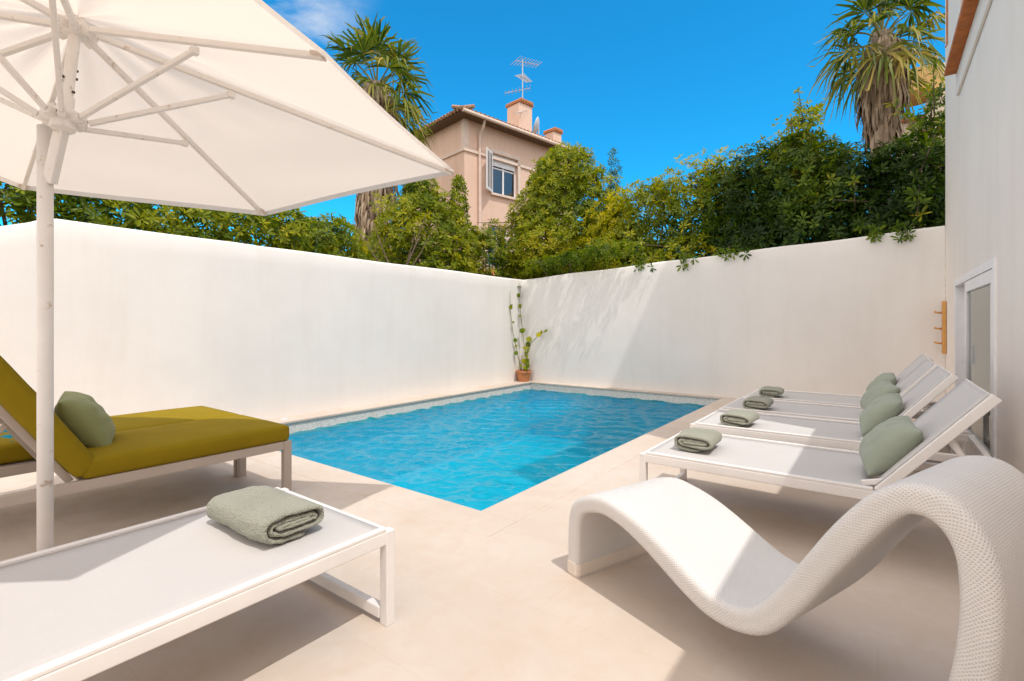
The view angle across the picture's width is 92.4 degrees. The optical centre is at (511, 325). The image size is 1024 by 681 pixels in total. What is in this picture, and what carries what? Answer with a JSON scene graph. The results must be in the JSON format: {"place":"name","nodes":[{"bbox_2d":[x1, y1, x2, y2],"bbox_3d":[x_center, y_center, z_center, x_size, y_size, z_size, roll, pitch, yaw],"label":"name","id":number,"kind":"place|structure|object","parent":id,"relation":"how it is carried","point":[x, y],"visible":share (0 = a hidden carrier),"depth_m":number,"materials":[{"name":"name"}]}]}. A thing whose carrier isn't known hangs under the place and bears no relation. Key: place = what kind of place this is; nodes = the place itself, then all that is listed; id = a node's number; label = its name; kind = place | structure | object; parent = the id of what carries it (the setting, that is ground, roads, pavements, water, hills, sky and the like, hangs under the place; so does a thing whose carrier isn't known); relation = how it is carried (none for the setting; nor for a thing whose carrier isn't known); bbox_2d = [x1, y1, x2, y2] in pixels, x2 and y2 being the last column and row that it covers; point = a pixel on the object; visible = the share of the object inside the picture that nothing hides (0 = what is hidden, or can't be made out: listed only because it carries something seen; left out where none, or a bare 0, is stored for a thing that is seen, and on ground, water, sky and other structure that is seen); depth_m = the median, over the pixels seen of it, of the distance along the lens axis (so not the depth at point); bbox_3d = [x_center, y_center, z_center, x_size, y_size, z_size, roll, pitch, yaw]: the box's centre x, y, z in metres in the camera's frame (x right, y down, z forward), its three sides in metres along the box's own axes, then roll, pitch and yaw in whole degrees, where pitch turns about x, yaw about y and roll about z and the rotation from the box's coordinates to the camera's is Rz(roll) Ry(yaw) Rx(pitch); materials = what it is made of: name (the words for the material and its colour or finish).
{"place":"outdoors","nodes":[
{"label":"outdoors","id":0,"kind":"place"},
{"bbox_2d":[0,0,944,259],"label":"sky","id":1,"kind":"structure","parent":0,"point":[655,82],"materials":[{"name":"blue"}]},
{"bbox_2d":[0,381,961,680],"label":"deck","id":2,"kind":"structure","parent":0,"point":[516,601],"depth_m":2.15,"materials":[{"name":"stone"}]},
{"bbox_2d":[0,406,238,475],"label":"cushioned lounger","id":3,"kind":"object","parent":2,"relation":"on","point":[14,452],"visible":0.31,"depth_m":3.75,"materials":[{"name":"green fabric"}]},
{"bbox_2d":[1,430,12,441],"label":"cloth","id":4,"kind":"object","parent":3,"relation":"on","point":[9,436],"visible":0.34,"depth_m":3.14,"materials":[{"name":"blue fabric"}]},
{"bbox_2d":[0,355,291,508],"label":"cushioned lounger","id":5,"kind":"object","parent":2,"relation":"on","point":[126,456],"visible":0.88,"depth_m":2.96,"materials":[{"name":"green fabric"}]},
{"bbox_2d":[54,391,115,446],"bbox_3d":[-2.652,0.595,3.051,0.222,0.390,0.409,-39,26,-31],"label":"pillow","id":6,"kind":"object","parent":5,"relation":"on","point":[86,419],"visible":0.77,"depth_m":2.93,"materials":[{"name":"fabric"}]},
{"bbox_2d":[0,487,394,680],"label":"sun lounger","id":7,"kind":"object","parent":2,"relation":"on","point":[82,609],"visible":0.86,"depth_m":1.67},
{"bbox_2d":[206,485,323,544],"bbox_3d":[-1.052,0.796,2.086,0.482,0.131,0.278,0,0,35],"label":"towel","id":8,"kind":"object","parent":7,"relation":"on","point":[267,514],"visible":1,"depth_m":1.99,"materials":[{"name":"fabric"}]},
{"bbox_2d":[0,0,453,551],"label":"parasol","id":9,"kind":"object","parent":2,"relation":"on","point":[252,106],"visible":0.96,"depth_m":2.40,"materials":[{"name":"white fabric"}]},
{"bbox_2d":[279,391,699,510],"bbox_3d":[0.103,1.925,7.046,4.020,0.950,6.420,0,0,37],"label":"pool basin","id":10,"kind":"object","parent":2,"relation":"in","point":[488,495],"visible":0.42,"depth_m":8.57,"materials":[{"name":"liquid"}]},
{"bbox_2d":[285,383,718,435],"bbox_3d":[0.103,1.365,7.046,4.020,0.169,6.420,0,0,37],"label":"pool tile band","id":11,"kind":"object","parent":10,"relation":"attached to","point":[297,428],"visible":0.33,"depth_m":8.77,"materials":[{"name":"tile"}]},
{"bbox_2d":[567,455,1023,680],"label":"wicker chaise","id":12,"kind":"object","parent":2,"relation":"on","point":[717,561],"visible":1,"depth_m":1.52,"materials":[{"name":"white wicker"}]},
{"bbox_2d":[639,379,1001,499],"bbox_3d":[1.881,0.785,3.063,1.912,0.929,0.884,0,0,37],"label":"sun lounger","id":13,"kind":"object","parent":2,"relation":"on","point":[954,413],"visible":0.58,"depth_m":2.90,"materials":[{"name":"white fabric"}]},
{"bbox_2d":[674,427,721,451],"bbox_3d":[1.302,0.801,3.431,0.264,0.125,0.345,0,0,34],"label":"towel","id":14,"kind":"object","parent":13,"relation":"on","point":[694,439],"visible":1,"depth_m":3.33,"materials":[{"name":"fabric"}]},
{"bbox_2d":[859,416,922,475],"bbox_3d":[2.130,0.672,2.777,0.200,0.351,0.399,44,23,22],"label":"pillow","id":15,"kind":"object","parent":13,"relation":"on","point":[886,445],"visible":0.88,"depth_m":2.65,"materials":[{"name":"green fabric"}]},
{"bbox_2d":[690,365,990,461],"bbox_3d":[2.574,0.785,4.043,1.912,0.929,0.884,0,0,37],"label":"sun lounger","id":16,"kind":"object","parent":2,"relation":"on","point":[840,434],"visible":0.48,"depth_m":3.87,"materials":[{"name":"white fabric"}]},
{"bbox_2d":[720,409,759,426],"bbox_3d":[1.970,0.803,4.244,0.253,0.118,0.344,0,0,40],"label":"towel","id":17,"kind":"object","parent":16,"relation":"on","point":[737,417],"visible":1,"depth_m":4.15,"materials":[{"name":"fabric"}]},
{"bbox_2d":[859,393,903,434],"bbox_3d":[2.815,0.675,3.739,0.199,0.351,0.399,46,27,26],"label":"pillow","id":18,"kind":"object","parent":16,"relation":"on","point":[878,410],"visible":0.69,"depth_m":3.62,"materials":[{"name":"green fabric"}]},
{"bbox_2d":[719,359,969,453],"bbox_3d":[3.164,0.785,4.851,1.912,0.929,0.884,0,0,37],"label":"sun lounger","id":19,"kind":"object","parent":2,"relation":"on","point":[910,381],"visible":0.39,"depth_m":4.80,"materials":[{"name":"white fabric"}]},
{"bbox_2d":[743,396,773,409],"bbox_3d":[2.533,0.802,5.046,0.254,0.116,0.333,0,0,36],"label":"towel","id":20,"kind":"object","parent":19,"relation":"on","point":[756,402],"visible":0.99,"depth_m":4.94,"materials":[{"name":"fabric"}]},
{"bbox_2d":[860,381,899,408],"bbox_3d":[3.413,0.673,4.564,0.198,0.351,0.399,43,21,19],"label":"pillow","id":21,"kind":"object","parent":19,"relation":"on","point":[874,392],"visible":0.53,"depth_m":4.48,"materials":[{"name":"green fabric"}]},
{"bbox_2d":[744,354,949,447],"bbox_3d":[3.778,0.785,5.640,1.912,0.929,0.884,0,0,37],"label":"sun lounger","id":22,"kind":"object","parent":2,"relation":"on","point":[825,398],"visible":0.33,"depth_m":5.69,"materials":[{"name":"white fabric"}]},
{"bbox_2d":[759,386,783,396],"bbox_3d":[3.132,0.804,5.921,0.254,0.111,0.324,0,0,33],"label":"towel","id":23,"kind":"object","parent":22,"relation":"on","point":[767,391],"visible":1,"depth_m":5.82,"materials":[{"name":"fabric"}]},
{"bbox_2d":[866,373,896,390],"bbox_3d":[4.060,0.675,5.393,0.197,0.351,0.399,45,27,25],"label":"pillow","id":24,"kind":"object","parent":22,"relation":"on","point":[891,377],"visible":0.48,"depth_m":5.31,"materials":[{"name":"green fabric"}]},
{"bbox_2d":[289,389,705,500],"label":"water","id":25,"kind":"structure","parent":0,"point":[506,463],"depth_m":6.87,"materials":[{"name":"blue liquid"}]},
{"bbox_2d":[406,97,590,269],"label":"pink house","id":26,"kind":"structure","parent":0,"point":[488,158],"depth_m":17.90,"materials":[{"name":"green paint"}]},
{"bbox_2d":[488,225,506,265],"bbox_3d":[-0.589,-2.900,18.176,1.046,1.496,0.090,0,0,-43],"label":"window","id":27,"kind":"structure","parent":26,"relation":"in","point":[494,228],"depth_m":18.13,"materials":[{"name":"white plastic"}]},
{"bbox_2d":[493,161,515,197],"bbox_3d":[-0.348,-5.540,18.376,1.256,1.456,0.060,0,0,-43],"label":"window","id":28,"kind":"structure","parent":26,"relation":"in","point":[504,181],"depth_m":18.44,"materials":[{"name":"glass"}]},
{"bbox_2d":[505,56,541,112],"bbox_3d":[0.445,-9.252,19.580,1.521,2.604,1.079,0,0,-43],"label":"roof aerial","id":29,"kind":"object","parent":26,"relation":"attached to","point":[522,78],"visible":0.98,"depth_m":19.46,"materials":[{"name":"metal"}]},
{"bbox_2d":[533,117,539,133],"bbox_3d":[0.997,-8.105,20.298,0.287,0.971,0.799,0,0,11],"label":"satellite dish","id":30,"kind":"object","parent":26,"relation":"on","point":[536,126],"visible":0.89,"depth_m":20.09,"materials":[{"name":"metal"}]},
{"bbox_2d":[901,55,944,227],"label":"ivory building","id":31,"kind":"structure","parent":0,"point":[914,101],"depth_m":18.69,"materials":[{"name":"paint"}]},
{"bbox_2d":[944,0,1023,473],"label":"house","id":32,"kind":"structure","parent":0,"point":[984,167],"depth_m":4.19,"materials":[{"name":"white paint"}]},
{"bbox_2d":[934,301,945,353],"bbox_3d":[5.886,0.030,6.751,0.131,0.720,0.100,0,0,37],"label":"hook rack","id":33,"kind":"object","parent":32,"relation":"attached to","point":[943,328],"visible":1,"depth_m":6.69,"materials":[{"name":"orange wood"}]},
{"bbox_2d":[954,257,996,457],"bbox_3d":[4.585,0.357,4.826,0.180,1.781,2.496,0,0,37],"label":"door","id":34,"kind":"structure","parent":32,"relation":"in","point":[975,292],"depth_m":4.51,"materials":[{"name":"white plastic"}]},
{"label":"ground","id":35,"kind":"structure","parent":0,"visible":0},
{"bbox_2d":[0,181,366,259],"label":"hedge","id":36,"kind":"object","parent":35,"relation":"on","point":[299,229],"visible":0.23,"depth_m":6.56,"materials":[{"name":"green plant"}]},
{"bbox_2d":[0,219,521,424],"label":"garden wall","id":37,"kind":"structure","parent":35,"relation":"on","point":[145,321],"depth_m":6.26,"materials":[{"name":"white paint"}]},
{"bbox_2d":[286,216,368,259],"bbox_3d":[-3.692,-0.369,8.989,2.182,3.259,1.406,0,0,-12],"label":"bush","id":38,"kind":"object","parent":35,"relation":"on","point":[332,247],"visible":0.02,"depth_m":8.70,"materials":[{"name":"green plant"}]},
{"bbox_2d":[318,11,438,257],"bbox_3d":[-3.811,-3.738,13.977,3.603,10.034,3.895,0,0,-11],"label":"palm tree","id":39,"kind":"object","parent":35,"relation":"on","point":[380,91],"visible":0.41,"depth_m":13.52,"materials":[{"name":"green plant"}]},
{"bbox_2d":[364,223,415,260],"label":"bush","id":40,"kind":"object","parent":35,"relation":"on","point":[384,244],"visible":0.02,"depth_m":12.34,"materials":[{"name":"green plant"}]},
{"bbox_2d":[353,205,436,265],"bbox_3d":[-2.301,-0.550,9.601,1.657,3.601,0.052,0,0,1],"label":"dry shrub","id":41,"kind":"object","parent":35,"relation":"on","point":[408,259],"visible":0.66,"depth_m":9.59,"materials":[{"name":"plant"}]},
{"bbox_2d":[364,174,499,274],"bbox_3d":[-1.958,-1.192,11.459,3.220,4.902,2.582,0,0,22],"label":"tree","id":42,"kind":"object","parent":35,"relation":"on","point":[411,200],"visible":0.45,"depth_m":11.00,"materials":[{"name":"green plant"}]},
{"bbox_2d":[443,218,510,277],"bbox_3d":[-0.963,-0.661,11.942,1.975,3.834,1.433,0,0,14],"label":"bush","id":43,"kind":"object","parent":35,"relation":"on","point":[496,253],"visible":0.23,"depth_m":11.60,"materials":[{"name":"green plant"}]},
{"bbox_2d":[477,141,642,279],"bbox_3d":[1.284,-1.684,12.368,4.077,5.892,3.254,0,0,37],"label":"tree","id":44,"kind":"object","parent":35,"relation":"on","point":[555,191],"visible":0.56,"depth_m":11.59,"materials":[{"name":"green plant"}]},
{"bbox_2d":[519,234,644,276],"bbox_3d":[1.652,-0.323,10.664,3.104,3.166,1.780,0,0,37],"label":"bush","id":45,"kind":"object","parent":35,"relation":"on","point":[547,263],"visible":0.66,"depth_m":10.22,"materials":[{"name":"green plant"}]},
{"bbox_2d":[605,147,621,208],"bbox_3d":[3.219,-2.190,15.470,0.985,6.884,0.909,0,0,37],"label":"cypress","id":46,"kind":"object","parent":35,"relation":"on","point":[612,173],"visible":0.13,"depth_m":15.47,"materials":[{"name":"green plant"}]},
{"bbox_2d":[575,145,754,272],"bbox_3d":[3.188,-1.159,10.478,3.797,4.840,2.877,0,0,37],"label":"hedge","id":47,"kind":"object","parent":35,"relation":"on","point":[659,194],"visible":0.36,"depth_m":10.04,"materials":[{"name":"green plant"}]},
{"bbox_2d":[522,226,944,410],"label":"garden wall","id":48,"kind":"structure","parent":35,"relation":"on","point":[854,316],"depth_m":8.31,"materials":[{"name":"white paint"}]},
{"bbox_2d":[752,87,842,240],"bbox_3d":[5.277,-1.533,8.938,1.418,5.579,1.458,0,0,-31],"label":"bush","id":49,"kind":"object","parent":35,"relation":"on","point":[812,111],"visible":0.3,"depth_m":8.88,"materials":[{"name":"green plant"}]},
{"bbox_2d":[695,119,944,261],"bbox_3d":[5.432,-1.167,8.681,4.322,4.855,2.624,0,0,37],"label":"hedge","id":50,"kind":"object","parent":35,"relation":"on","point":[875,207],"visible":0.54,"depth_m":8.05,"materials":[{"name":"green plant"}]},
{"bbox_2d":[805,0,944,158],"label":"palm tree","id":51,"kind":"object","parent":35,"relation":"on","point":[881,71],"visible":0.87,"depth_m":12.68,"materials":[{"name":"green plant"}]},
{"bbox_2d":[885,57,944,223],"bbox_3d":[6.860,-1.439,8.040,0.990,5.387,1.296,0,0,18],"label":"bush","id":52,"kind":"object","parent":35,"relation":"on","point":[925,121],"visible":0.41,"depth_m":7.92,"materials":[{"name":"green plant"}]},
{"label":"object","id":53,"kind":"structure","parent":0,"visible":0},
{"bbox_2d":[247,381,736,537],"bbox_3d":[0.038,1.263,7.001,4.630,0.034,6.830,0,0,37],"label":"pool coping","id":54,"kind":"object","parent":53,"relation":"on","point":[494,519],"visible":0.73,"depth_m":4.01,"materials":[{"name":"stone"}]},
{"bbox_2d":[516,370,530,381],"bbox_3d":[0.259,1.123,10.910,0.344,0.245,0.344,0,0,37],"label":"flower pot","id":55,"kind":"object","parent":54,"relation":"on","point":[523,376],"visible":0.95,"depth_m":10.79,"materials":[{"name":"ceramic"}]},
{"bbox_2d":[509,286,548,370],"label":"climbing plant","id":56,"kind":"object","parent":55,"relation":"in","point":[527,344],"visible":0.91,"depth_m":10.87,"materials":[{"name":"green plant"}]}
]}

